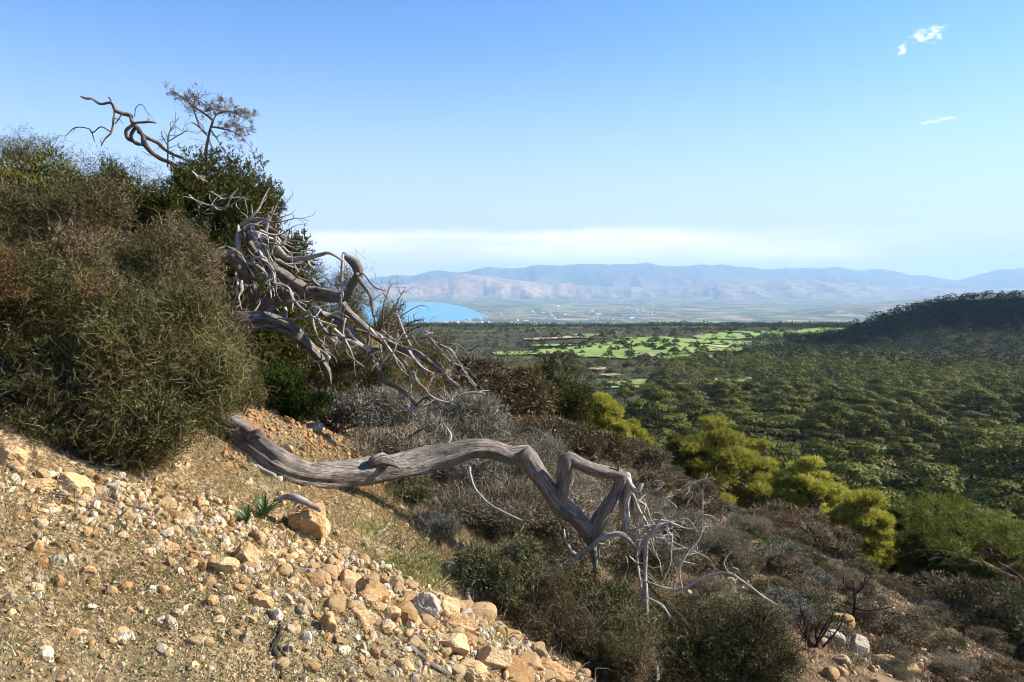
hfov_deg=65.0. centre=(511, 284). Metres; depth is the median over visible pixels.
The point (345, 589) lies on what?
stone
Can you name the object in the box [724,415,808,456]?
pine tree
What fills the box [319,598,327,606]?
stone
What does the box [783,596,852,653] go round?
bare shrub
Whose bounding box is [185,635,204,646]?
stone
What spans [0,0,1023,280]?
sky
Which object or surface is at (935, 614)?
shrub
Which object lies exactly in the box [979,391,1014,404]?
pine tree
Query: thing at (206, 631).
stone
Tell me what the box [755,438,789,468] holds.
pine tree
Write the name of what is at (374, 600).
rock
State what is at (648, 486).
shrub
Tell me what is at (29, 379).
thorny shrub
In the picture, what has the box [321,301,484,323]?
sea
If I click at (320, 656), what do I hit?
stone
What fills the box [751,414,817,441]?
pine tree
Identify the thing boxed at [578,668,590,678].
stone
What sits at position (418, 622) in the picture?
stone
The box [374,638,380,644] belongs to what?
stone
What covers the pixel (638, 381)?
meadow
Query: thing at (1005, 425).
pine tree
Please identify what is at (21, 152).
thorny shrub
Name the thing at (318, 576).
stone
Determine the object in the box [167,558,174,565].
stone
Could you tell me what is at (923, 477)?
pine tree
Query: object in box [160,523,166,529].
stone
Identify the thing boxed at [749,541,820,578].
shrub
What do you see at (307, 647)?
stone
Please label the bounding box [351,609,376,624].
rock
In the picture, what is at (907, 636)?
shrub
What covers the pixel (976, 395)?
pine tree
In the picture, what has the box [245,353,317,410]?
shrub
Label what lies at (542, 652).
stone
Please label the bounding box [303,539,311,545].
stone
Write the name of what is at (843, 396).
pine tree
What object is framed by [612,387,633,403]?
pine tree
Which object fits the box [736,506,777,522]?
shrub
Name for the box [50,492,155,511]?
dead stick
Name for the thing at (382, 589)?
stone
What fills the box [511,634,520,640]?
stone
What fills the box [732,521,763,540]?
shrub
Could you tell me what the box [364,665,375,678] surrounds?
stone
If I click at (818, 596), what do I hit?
shrub
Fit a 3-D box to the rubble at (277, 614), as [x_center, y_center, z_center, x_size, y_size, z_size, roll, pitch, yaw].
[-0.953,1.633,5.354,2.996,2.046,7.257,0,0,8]
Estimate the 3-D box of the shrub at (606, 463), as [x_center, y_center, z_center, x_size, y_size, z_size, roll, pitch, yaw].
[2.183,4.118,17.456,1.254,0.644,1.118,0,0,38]
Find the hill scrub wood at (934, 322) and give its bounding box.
[786,294,1023,395]
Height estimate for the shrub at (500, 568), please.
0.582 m
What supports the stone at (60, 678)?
on the ground at (718, 293)
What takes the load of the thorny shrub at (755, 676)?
on the ground at (718, 293)
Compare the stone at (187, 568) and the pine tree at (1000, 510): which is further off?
the pine tree at (1000, 510)
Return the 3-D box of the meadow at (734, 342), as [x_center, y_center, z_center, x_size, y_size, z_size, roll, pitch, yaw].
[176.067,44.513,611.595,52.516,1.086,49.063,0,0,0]
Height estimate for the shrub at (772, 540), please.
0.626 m
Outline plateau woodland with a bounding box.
[374,320,863,331]
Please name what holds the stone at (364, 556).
on the ground at (718, 293)
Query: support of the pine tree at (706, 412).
on the ground at (718, 293)
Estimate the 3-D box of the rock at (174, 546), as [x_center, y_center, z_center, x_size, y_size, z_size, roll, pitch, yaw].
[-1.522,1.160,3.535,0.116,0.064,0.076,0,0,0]
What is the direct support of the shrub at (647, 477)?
on the ground at (718, 293)
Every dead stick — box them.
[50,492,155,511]
[271,620,286,680]
[273,494,321,511]
[408,643,455,679]
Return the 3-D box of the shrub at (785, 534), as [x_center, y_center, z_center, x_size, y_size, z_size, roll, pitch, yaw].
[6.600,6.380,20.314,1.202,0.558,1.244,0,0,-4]
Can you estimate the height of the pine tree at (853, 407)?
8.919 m
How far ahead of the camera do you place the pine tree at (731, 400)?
200.73 m
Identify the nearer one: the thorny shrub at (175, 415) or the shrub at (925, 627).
the thorny shrub at (175, 415)
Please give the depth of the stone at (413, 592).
4.47 m
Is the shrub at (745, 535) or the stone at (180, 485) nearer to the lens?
the stone at (180, 485)
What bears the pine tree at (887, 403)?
on the ground at (718, 293)
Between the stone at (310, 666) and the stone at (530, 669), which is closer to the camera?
the stone at (310, 666)
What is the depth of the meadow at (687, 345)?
562.50 m
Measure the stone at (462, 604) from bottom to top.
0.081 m
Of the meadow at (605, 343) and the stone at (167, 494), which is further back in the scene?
the meadow at (605, 343)
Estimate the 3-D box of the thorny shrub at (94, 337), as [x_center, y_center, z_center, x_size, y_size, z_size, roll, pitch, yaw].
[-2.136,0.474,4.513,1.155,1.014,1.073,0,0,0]
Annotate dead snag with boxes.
[51,96,181,169]
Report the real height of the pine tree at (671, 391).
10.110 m
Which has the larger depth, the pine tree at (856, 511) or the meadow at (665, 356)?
the meadow at (665, 356)
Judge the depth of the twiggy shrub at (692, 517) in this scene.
11.30 m
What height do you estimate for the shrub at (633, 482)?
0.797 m
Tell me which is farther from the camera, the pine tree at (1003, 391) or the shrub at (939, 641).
the pine tree at (1003, 391)
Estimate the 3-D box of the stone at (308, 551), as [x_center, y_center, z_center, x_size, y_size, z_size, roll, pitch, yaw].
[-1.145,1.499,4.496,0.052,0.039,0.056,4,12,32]
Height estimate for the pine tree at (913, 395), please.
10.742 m
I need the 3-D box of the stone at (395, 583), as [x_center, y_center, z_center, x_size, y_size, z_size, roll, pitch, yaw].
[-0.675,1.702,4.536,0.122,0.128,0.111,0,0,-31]
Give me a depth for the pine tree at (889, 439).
165.54 m
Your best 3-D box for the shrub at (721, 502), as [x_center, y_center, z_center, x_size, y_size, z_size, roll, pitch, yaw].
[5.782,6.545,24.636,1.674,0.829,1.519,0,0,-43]
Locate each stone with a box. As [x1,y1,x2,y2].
[6,461,26,469]
[13,510,23,516]
[13,606,22,612]
[25,502,36,507]
[35,467,52,478]
[52,540,61,546]
[56,675,65,681]
[62,467,74,471]
[68,542,77,549]
[70,577,79,584]
[79,516,87,523]
[80,555,90,561]
[83,469,93,475]
[86,577,96,585]
[93,474,105,484]
[97,508,107,515]
[99,522,107,527]
[118,508,132,519]
[124,520,133,528]
[125,514,135,521]
[127,536,134,542]
[142,519,150,523]
[149,669,158,675]
[159,493,171,497]
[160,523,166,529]
[161,496,175,508]
[165,509,178,518]
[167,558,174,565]
[172,526,184,536]
[174,483,183,489]
[177,511,189,518]
[181,508,193,516]
[183,566,190,571]
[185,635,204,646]
[187,553,196,558]
[197,506,208,512]
[202,576,216,587]
[202,629,209,635]
[204,637,214,646]
[211,607,221,614]
[228,627,241,636]
[230,536,235,543]
[231,575,238,582]
[242,561,254,568]
[248,531,262,540]
[273,657,289,669]
[277,563,292,575]
[289,573,300,577]
[299,599,309,604]
[301,645,310,651]
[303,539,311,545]
[303,652,310,660]
[303,660,320,671]
[304,549,312,553]
[304,572,325,585]
[307,594,318,601]
[309,561,320,568]
[316,565,337,581]
[317,567,330,580]
[318,653,324,661]
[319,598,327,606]
[321,564,337,571]
[321,647,332,657]
[325,557,335,564]
[326,594,345,613]
[332,552,344,561]
[333,635,345,643]
[338,548,348,555]
[340,579,355,591]
[342,586,349,594]
[345,599,356,609]
[356,572,380,590]
[356,584,370,593]
[356,604,365,609]
[357,553,370,562]
[358,620,365,627]
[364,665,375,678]
[371,582,388,602]
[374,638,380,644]
[375,618,381,625]
[379,602,387,611]
[380,576,396,593]
[382,627,392,635]
[383,575,403,593]
[392,600,417,623]
[400,591,418,595]
[402,593,415,602]
[402,635,420,647]
[404,579,417,588]
[415,614,421,628]
[417,642,426,652]
[419,614,435,627]
[439,647,451,658]
[446,626,465,634]
[451,663,465,678]
[459,600,466,611]
[462,600,472,607]
[464,632,472,644]
[467,612,474,620]
[471,602,496,624]
[477,619,487,630]
[477,637,484,644]
[494,625,505,637]
[501,655,532,681]
[505,628,522,637]
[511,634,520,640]
[517,651,543,670]
[527,666,535,677]
[531,641,544,652]
[536,647,548,658]
[538,671,554,680]
[569,661,580,669]
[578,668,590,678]
[820,666,839,680]
[834,654,850,668]
[836,666,848,677]
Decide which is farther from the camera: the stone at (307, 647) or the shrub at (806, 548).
the shrub at (806, 548)
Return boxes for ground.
[0,163,1023,681]
[524,336,589,339]
[600,373,621,374]
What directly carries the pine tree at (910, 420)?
on the ground at (718, 293)
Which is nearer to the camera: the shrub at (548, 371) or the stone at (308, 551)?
the stone at (308, 551)
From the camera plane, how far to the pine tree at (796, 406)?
182.28 m
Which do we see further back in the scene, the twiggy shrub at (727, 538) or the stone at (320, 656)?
the twiggy shrub at (727, 538)
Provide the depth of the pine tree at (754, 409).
187.12 m
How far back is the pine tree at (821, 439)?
147.73 m
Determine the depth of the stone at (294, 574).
3.94 m
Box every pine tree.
[582,392,632,440]
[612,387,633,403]
[618,379,637,400]
[618,406,638,420]
[621,398,659,423]
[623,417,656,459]
[630,390,687,436]
[634,384,662,397]
[639,386,660,398]
[640,423,658,437]
[645,388,678,401]
[646,375,686,396]
[649,399,674,421]
[649,433,667,448]
[658,397,674,420]
[658,412,697,436]
[658,435,669,449]
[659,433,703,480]
[663,398,701,435]
[666,428,708,444]
[668,399,716,426]
[669,414,785,507]
[671,384,706,405]
[684,395,705,427]
[687,379,728,396]
[687,391,705,406]
[688,392,713,403]
[692,421,716,429]
[694,407,732,420]
[694,411,744,432]
[702,391,718,404]
[707,386,756,406]
[709,380,739,400]
[713,403,762,427]
[717,398,743,407]
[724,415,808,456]
[725,438,781,511]
[729,438,757,468]
[730,410,762,423]
[736,405,771,414]
[737,391,752,401]
[738,382,765,395]
[743,388,759,399]
[748,397,763,409]
[751,391,787,410]
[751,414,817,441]
[752,469,792,511]
[753,404,806,437]
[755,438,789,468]
[758,379,796,396]
[760,454,850,545]
[761,384,802,440]
[765,394,819,445]
[771,440,803,460]
[780,454,801,468]
[786,380,822,402]
[786,393,817,411]
[789,377,817,395]
[796,445,851,470]
[798,422,830,448]
[799,399,865,434]
[800,440,832,455]
[803,437,833,453]
[810,399,860,442]
[810,411,848,432]
[812,433,853,457]
[812,446,867,488]
[813,438,920,498]
[813,440,882,469]
[813,491,871,545]
[815,377,832,400]
[815,383,849,403]
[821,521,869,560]
[822,458,908,513]
[822,487,911,571]
[823,386,875,404]
[830,467,899,509]
[841,403,863,419]
[842,389,877,410]
[843,403,894,452]
[849,422,890,441]
[850,404,892,419]
[860,378,892,398]
[864,411,904,444]
[869,394,884,400]
[869,398,900,419]
[869,505,913,581]
[870,436,895,449]
[872,403,929,436]
[875,442,901,465]
[878,393,899,400]
[881,435,937,471]
[884,459,976,509]
[886,386,900,396]
[886,396,920,411]
[888,440,925,454]
[890,490,990,596]
[891,388,925,404]
[898,409,941,431]
[901,388,931,403]
[901,414,956,460]
[902,432,951,464]
[915,397,952,416]
[917,462,976,496]
[920,390,954,407]
[922,402,954,424]
[930,452,980,480]
[933,417,1020,454]
[934,420,963,438]
[935,498,994,521]
[936,425,1019,478]
[938,390,956,395]
[942,514,1023,631]
[944,389,984,415]
[945,385,1009,412]
[947,404,967,421]
[950,416,976,431]
[957,410,988,422]
[960,394,1018,419]
[962,425,1023,443]
[962,431,1023,482]
[963,476,1023,519]
[964,473,1023,493]
[966,478,1023,521]
[972,408,1021,430]
[974,437,1023,470]
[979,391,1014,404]
[980,423,1021,432]
[981,508,1017,518]
[986,399,1017,423]
[994,458,1023,476]
[995,387,1020,424]
[1007,384,1023,411]
[1011,403,1023,424]
[1011,420,1023,432]
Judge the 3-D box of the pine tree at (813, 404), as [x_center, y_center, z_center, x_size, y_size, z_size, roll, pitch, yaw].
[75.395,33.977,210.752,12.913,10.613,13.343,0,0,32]
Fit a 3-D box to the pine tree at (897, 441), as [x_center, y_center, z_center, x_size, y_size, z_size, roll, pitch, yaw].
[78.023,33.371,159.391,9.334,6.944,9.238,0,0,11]
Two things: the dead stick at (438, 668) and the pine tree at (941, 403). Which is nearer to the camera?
the dead stick at (438, 668)
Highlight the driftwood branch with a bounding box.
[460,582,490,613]
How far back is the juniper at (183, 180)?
8.03 m
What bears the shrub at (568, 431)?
on the ground at (718, 293)
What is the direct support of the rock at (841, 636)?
on the ground at (718, 293)
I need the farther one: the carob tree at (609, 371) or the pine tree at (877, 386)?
the carob tree at (609, 371)
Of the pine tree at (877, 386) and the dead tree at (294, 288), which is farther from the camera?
the pine tree at (877, 386)
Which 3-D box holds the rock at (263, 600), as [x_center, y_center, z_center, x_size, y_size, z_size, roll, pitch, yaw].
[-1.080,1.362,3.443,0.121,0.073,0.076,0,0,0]
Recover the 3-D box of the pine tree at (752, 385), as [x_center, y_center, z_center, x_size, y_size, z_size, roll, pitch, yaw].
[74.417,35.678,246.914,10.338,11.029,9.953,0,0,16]
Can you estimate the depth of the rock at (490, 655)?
4.12 m
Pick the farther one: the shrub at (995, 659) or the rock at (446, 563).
the shrub at (995, 659)
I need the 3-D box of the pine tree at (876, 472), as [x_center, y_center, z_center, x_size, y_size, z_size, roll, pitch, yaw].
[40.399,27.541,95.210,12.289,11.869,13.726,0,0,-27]
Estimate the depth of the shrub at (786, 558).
15.51 m
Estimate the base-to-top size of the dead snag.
0.987 m
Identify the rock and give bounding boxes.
[0,444,28,465]
[25,478,56,492]
[57,472,92,494]
[155,541,179,554]
[207,557,239,574]
[234,541,258,563]
[248,593,273,608]
[282,444,292,452]
[288,499,325,539]
[305,422,323,432]
[319,612,336,632]
[325,518,330,534]
[339,569,361,585]
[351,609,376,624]
[357,588,381,609]
[382,605,400,620]
[394,658,414,672]
[412,592,440,621]
[433,633,468,657]
[434,593,460,616]
[440,613,479,636]
[443,560,461,574]
[459,658,487,681]
[477,645,511,668]
[541,659,574,681]
[814,628,845,647]
[834,612,855,627]
[849,634,869,655]
[872,654,902,665]
[902,660,920,675]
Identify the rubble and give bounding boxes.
[0,414,594,681]
[221,379,372,470]
[633,500,1021,681]
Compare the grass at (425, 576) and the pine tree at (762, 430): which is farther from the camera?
the pine tree at (762, 430)
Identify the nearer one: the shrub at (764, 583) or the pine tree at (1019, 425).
the shrub at (764, 583)
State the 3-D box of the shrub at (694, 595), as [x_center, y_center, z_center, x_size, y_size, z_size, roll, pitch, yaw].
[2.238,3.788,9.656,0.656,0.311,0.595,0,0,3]
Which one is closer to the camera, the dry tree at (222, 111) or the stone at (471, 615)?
the stone at (471, 615)
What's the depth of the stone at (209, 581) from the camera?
3.38 m
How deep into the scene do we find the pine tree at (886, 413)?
175.97 m
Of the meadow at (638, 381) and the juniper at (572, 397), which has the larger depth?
the meadow at (638, 381)
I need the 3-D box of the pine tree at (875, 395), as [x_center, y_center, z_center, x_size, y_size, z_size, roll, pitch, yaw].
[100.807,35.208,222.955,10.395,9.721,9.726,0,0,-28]
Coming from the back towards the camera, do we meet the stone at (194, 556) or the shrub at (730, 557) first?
the shrub at (730, 557)
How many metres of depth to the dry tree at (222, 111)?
8.59 m
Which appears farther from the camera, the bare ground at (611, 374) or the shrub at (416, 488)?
the bare ground at (611, 374)
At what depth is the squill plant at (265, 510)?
4.65 m
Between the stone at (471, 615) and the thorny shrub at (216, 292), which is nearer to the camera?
the stone at (471, 615)
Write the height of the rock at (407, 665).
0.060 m
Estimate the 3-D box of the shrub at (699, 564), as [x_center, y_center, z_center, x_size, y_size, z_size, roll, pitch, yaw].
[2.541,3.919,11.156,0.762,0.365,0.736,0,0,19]
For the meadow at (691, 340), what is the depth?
625.25 m
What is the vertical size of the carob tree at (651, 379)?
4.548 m
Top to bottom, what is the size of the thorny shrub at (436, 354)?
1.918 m
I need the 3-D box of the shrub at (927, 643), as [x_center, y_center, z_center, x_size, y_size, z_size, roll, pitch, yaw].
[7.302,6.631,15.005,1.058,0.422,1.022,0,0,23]
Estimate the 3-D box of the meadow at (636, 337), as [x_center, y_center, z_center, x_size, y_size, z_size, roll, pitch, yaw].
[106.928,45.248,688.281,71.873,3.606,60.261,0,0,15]
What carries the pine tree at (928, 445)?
on the ground at (718, 293)
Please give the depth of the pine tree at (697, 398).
203.88 m
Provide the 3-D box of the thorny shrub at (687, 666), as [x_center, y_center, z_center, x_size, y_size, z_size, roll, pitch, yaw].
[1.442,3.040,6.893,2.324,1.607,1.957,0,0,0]
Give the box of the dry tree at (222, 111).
[163,79,259,173]
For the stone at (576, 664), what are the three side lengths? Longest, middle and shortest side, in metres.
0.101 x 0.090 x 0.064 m
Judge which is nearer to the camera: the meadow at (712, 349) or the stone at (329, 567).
the stone at (329, 567)
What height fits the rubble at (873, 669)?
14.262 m
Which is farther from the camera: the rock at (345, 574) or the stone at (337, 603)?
the rock at (345, 574)
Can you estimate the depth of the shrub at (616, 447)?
18.62 m
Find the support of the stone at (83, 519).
on the ground at (718, 293)
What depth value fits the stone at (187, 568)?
3.42 m
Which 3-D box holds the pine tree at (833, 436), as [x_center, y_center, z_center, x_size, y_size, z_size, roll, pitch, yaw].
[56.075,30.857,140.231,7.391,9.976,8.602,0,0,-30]
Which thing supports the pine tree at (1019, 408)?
on the ground at (718, 293)
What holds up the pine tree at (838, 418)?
on the ground at (718, 293)
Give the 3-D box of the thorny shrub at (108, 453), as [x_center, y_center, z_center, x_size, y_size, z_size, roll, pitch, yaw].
[-2.066,0.833,4.248,0.773,0.673,0.786,0,0,0]
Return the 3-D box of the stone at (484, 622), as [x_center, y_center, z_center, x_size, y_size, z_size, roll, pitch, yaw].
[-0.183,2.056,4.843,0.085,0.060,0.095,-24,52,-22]
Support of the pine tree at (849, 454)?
on the ground at (718, 293)
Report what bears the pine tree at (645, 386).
on the ground at (718, 293)
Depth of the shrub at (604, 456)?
18.11 m
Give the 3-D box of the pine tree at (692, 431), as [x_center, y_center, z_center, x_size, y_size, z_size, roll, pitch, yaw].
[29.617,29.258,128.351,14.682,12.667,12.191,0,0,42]
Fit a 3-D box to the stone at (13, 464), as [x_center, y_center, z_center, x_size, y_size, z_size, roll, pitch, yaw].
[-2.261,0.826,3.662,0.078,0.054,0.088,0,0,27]
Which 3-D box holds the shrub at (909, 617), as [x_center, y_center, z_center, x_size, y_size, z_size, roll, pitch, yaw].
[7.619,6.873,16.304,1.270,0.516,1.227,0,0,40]
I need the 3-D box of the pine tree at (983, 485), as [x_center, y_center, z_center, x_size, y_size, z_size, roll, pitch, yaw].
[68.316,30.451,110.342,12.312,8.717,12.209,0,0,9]
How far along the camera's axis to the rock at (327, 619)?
3.52 m
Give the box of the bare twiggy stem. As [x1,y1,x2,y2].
[153,112,199,167]
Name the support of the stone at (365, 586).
on the ground at (718, 293)
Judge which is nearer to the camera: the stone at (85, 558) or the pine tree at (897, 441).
the stone at (85, 558)
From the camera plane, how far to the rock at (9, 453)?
3.64 m
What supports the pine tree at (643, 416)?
on the ground at (718, 293)
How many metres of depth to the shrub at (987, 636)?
22.88 m
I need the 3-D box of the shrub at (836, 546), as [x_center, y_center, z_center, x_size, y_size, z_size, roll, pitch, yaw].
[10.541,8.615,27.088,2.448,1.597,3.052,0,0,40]
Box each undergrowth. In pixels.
[373,475,882,681]
[517,437,1023,681]
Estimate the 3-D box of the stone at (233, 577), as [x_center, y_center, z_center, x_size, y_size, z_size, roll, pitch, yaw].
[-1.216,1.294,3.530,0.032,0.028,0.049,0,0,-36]
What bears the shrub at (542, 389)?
on the ground at (718, 293)
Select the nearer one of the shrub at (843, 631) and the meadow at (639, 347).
the shrub at (843, 631)
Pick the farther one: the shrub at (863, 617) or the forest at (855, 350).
the forest at (855, 350)
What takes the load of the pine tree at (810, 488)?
on the ground at (718, 293)
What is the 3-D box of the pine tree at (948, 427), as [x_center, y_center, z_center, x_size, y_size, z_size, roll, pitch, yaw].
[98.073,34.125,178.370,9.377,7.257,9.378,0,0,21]
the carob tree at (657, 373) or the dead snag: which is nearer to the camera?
the dead snag
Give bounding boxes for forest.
[446,289,1023,367]
[473,346,1023,399]
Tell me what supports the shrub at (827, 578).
on the ground at (718, 293)
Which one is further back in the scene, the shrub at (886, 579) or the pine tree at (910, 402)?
the pine tree at (910, 402)
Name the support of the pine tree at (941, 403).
on the ground at (718, 293)
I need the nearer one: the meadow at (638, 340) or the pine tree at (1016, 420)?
the pine tree at (1016, 420)
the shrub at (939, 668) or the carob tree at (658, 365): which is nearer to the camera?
the shrub at (939, 668)
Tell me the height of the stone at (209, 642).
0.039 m
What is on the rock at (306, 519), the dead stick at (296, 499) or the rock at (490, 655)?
the dead stick at (296, 499)
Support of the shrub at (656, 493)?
on the ground at (718, 293)
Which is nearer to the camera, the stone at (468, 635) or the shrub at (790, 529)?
the stone at (468, 635)
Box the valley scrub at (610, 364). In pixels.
[415,320,873,451]
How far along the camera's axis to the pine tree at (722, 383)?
249.03 m
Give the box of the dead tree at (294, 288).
[211,187,488,422]
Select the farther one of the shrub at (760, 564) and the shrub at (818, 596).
the shrub at (760, 564)
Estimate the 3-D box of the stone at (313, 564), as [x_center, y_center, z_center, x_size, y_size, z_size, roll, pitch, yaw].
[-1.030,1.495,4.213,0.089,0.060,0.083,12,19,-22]
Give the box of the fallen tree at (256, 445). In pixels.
[215,411,776,680]
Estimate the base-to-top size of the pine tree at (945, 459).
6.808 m
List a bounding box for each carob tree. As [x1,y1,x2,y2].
[534,352,546,358]
[567,352,577,358]
[586,374,596,380]
[599,381,611,388]
[603,368,616,373]
[645,376,655,384]
[651,370,664,377]
[653,361,663,368]
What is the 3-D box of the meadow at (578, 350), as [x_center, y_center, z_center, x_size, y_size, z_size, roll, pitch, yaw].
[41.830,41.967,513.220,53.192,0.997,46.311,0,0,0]
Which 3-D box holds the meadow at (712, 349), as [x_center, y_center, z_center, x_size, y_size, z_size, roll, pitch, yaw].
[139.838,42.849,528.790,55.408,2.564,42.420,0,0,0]
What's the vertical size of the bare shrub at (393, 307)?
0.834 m
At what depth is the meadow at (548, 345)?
581.42 m
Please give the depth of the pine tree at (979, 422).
144.55 m
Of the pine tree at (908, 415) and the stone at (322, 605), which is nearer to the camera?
the stone at (322, 605)
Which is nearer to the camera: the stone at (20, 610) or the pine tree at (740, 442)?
the stone at (20, 610)
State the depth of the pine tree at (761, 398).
210.76 m
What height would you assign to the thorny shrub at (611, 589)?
1.050 m
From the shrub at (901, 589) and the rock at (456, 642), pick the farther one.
the shrub at (901, 589)
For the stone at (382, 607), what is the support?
on the ground at (718, 293)
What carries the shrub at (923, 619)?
on the ground at (718, 293)
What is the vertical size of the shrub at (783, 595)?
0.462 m
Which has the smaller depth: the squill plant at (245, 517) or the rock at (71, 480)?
the rock at (71, 480)
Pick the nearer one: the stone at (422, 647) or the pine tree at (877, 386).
the stone at (422, 647)
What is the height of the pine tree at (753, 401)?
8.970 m
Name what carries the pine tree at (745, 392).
on the ground at (718, 293)
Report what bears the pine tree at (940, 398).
on the ground at (718, 293)
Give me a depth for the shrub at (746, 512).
24.57 m
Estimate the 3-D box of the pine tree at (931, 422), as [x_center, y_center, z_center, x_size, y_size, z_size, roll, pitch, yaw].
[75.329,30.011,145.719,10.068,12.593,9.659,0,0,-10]
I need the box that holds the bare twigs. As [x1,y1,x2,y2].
[181,171,247,214]
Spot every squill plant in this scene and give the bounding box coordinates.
[228,501,259,522]
[240,492,285,519]
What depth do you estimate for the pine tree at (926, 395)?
236.12 m
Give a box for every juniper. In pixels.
[9,154,162,260]
[114,142,284,362]
[192,143,328,375]
[250,223,330,379]
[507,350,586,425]
[549,382,600,433]
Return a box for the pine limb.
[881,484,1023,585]
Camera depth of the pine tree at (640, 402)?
185.06 m
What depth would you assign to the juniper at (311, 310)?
9.48 m
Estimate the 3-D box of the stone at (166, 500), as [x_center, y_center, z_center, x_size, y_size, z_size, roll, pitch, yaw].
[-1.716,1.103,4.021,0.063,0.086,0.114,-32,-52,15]
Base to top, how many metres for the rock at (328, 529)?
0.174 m
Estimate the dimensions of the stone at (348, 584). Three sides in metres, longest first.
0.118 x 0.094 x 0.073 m
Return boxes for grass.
[350,520,524,652]
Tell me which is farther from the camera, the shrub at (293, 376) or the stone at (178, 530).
the shrub at (293, 376)
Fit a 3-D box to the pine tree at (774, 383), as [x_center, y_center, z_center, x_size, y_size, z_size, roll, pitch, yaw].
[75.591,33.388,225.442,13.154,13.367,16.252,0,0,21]
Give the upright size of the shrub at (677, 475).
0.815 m
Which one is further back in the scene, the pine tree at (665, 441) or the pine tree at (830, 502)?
the pine tree at (665, 441)
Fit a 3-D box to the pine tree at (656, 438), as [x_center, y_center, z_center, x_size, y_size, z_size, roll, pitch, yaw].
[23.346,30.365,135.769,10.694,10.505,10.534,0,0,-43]
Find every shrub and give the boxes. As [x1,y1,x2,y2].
[0,115,171,228]
[0,135,100,235]
[0,149,232,342]
[0,217,140,376]
[0,282,235,453]
[0,322,100,431]
[0,348,112,458]
[30,239,273,477]
[56,376,154,444]
[59,385,181,484]
[135,207,263,380]
[186,307,278,426]
[233,346,284,420]
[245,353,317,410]
[269,384,336,424]
[270,301,401,391]
[304,247,383,385]
[306,335,413,412]
[309,388,384,433]
[317,277,440,403]
[334,379,440,437]
[335,417,446,478]
[354,276,438,334]
[380,475,436,506]
[385,326,471,413]
[405,492,471,548]
[409,384,519,446]
[419,471,572,540]
[420,428,517,490]
[424,484,494,525]
[432,352,522,423]
[447,531,559,615]
[452,412,573,490]
[477,412,531,439]
[483,547,606,666]
[488,360,564,422]
[504,526,574,559]
[510,415,550,439]
[510,476,624,574]
[515,443,595,497]
[517,411,610,462]
[536,544,694,674]
[542,413,583,429]
[555,469,662,552]
[576,428,643,469]
[576,564,674,681]
[582,443,613,465]
[586,487,715,572]
[586,540,808,681]
[589,473,643,501]
[593,458,640,482]
[602,540,654,578]
[623,434,675,480]
[634,467,676,494]
[636,484,676,511]
[643,482,665,499]
[660,527,704,557]
[662,462,694,481]
[663,478,689,489]
[665,490,709,504]
[667,499,760,579]
[669,491,726,524]
[673,589,723,607]
[676,567,811,681]
[679,553,720,582]
[682,477,721,501]
[684,483,729,509]
[686,574,730,593]
[695,536,750,557]
[698,546,760,584]
[712,499,745,517]
[716,589,798,637]
[724,510,775,535]
[728,509,758,520]
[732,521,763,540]
[734,530,754,543]
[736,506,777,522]
[740,548,765,569]
[746,577,799,601]
[748,497,834,546]
[749,534,802,554]
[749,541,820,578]
[749,585,820,628]
[752,550,825,589]
[758,526,792,544]
[759,574,792,592]
[768,512,785,526]
[771,521,783,533]
[782,527,795,532]
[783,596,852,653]
[784,539,821,560]
[785,566,842,591]
[786,578,839,607]
[786,588,856,630]
[789,530,814,546]
[791,519,867,566]
[802,548,841,587]
[806,616,853,652]
[822,582,835,592]
[824,556,843,567]
[828,564,893,629]
[828,601,908,635]
[830,565,865,581]
[835,592,883,633]
[836,575,877,598]
[843,555,879,578]
[867,592,890,605]
[867,633,921,657]
[869,566,897,586]
[870,612,927,648]
[872,574,897,589]
[873,649,925,681]
[882,610,920,627]
[884,572,914,590]
[893,584,919,597]
[896,627,932,656]
[903,569,1023,631]
[905,604,955,628]
[908,622,929,631]
[909,595,951,617]
[909,613,939,634]
[920,633,961,655]
[923,659,970,681]
[925,647,982,678]
[934,629,970,657]
[950,613,991,635]
[964,624,1017,654]
[965,656,1023,681]
[966,653,1023,679]
[969,572,1023,662]
[985,655,1009,664]
[993,637,1023,659]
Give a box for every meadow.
[492,350,553,353]
[520,344,575,345]
[537,347,615,352]
[558,334,598,335]
[574,344,673,352]
[574,352,660,357]
[576,341,634,344]
[594,336,671,337]
[603,379,653,384]
[608,339,683,343]
[624,346,706,355]
[635,382,700,387]
[636,337,730,342]
[638,342,741,348]
[657,354,711,358]
[694,332,759,338]
[697,346,741,350]
[710,377,754,380]
[713,341,773,344]
[721,330,795,333]
[794,328,841,333]
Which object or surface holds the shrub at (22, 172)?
on the ground at (718, 293)
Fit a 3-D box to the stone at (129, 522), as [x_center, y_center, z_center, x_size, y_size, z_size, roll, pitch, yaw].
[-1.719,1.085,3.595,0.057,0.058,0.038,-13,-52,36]
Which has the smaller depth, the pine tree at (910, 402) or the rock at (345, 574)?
the rock at (345, 574)
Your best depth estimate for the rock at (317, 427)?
7.21 m
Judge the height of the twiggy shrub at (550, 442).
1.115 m

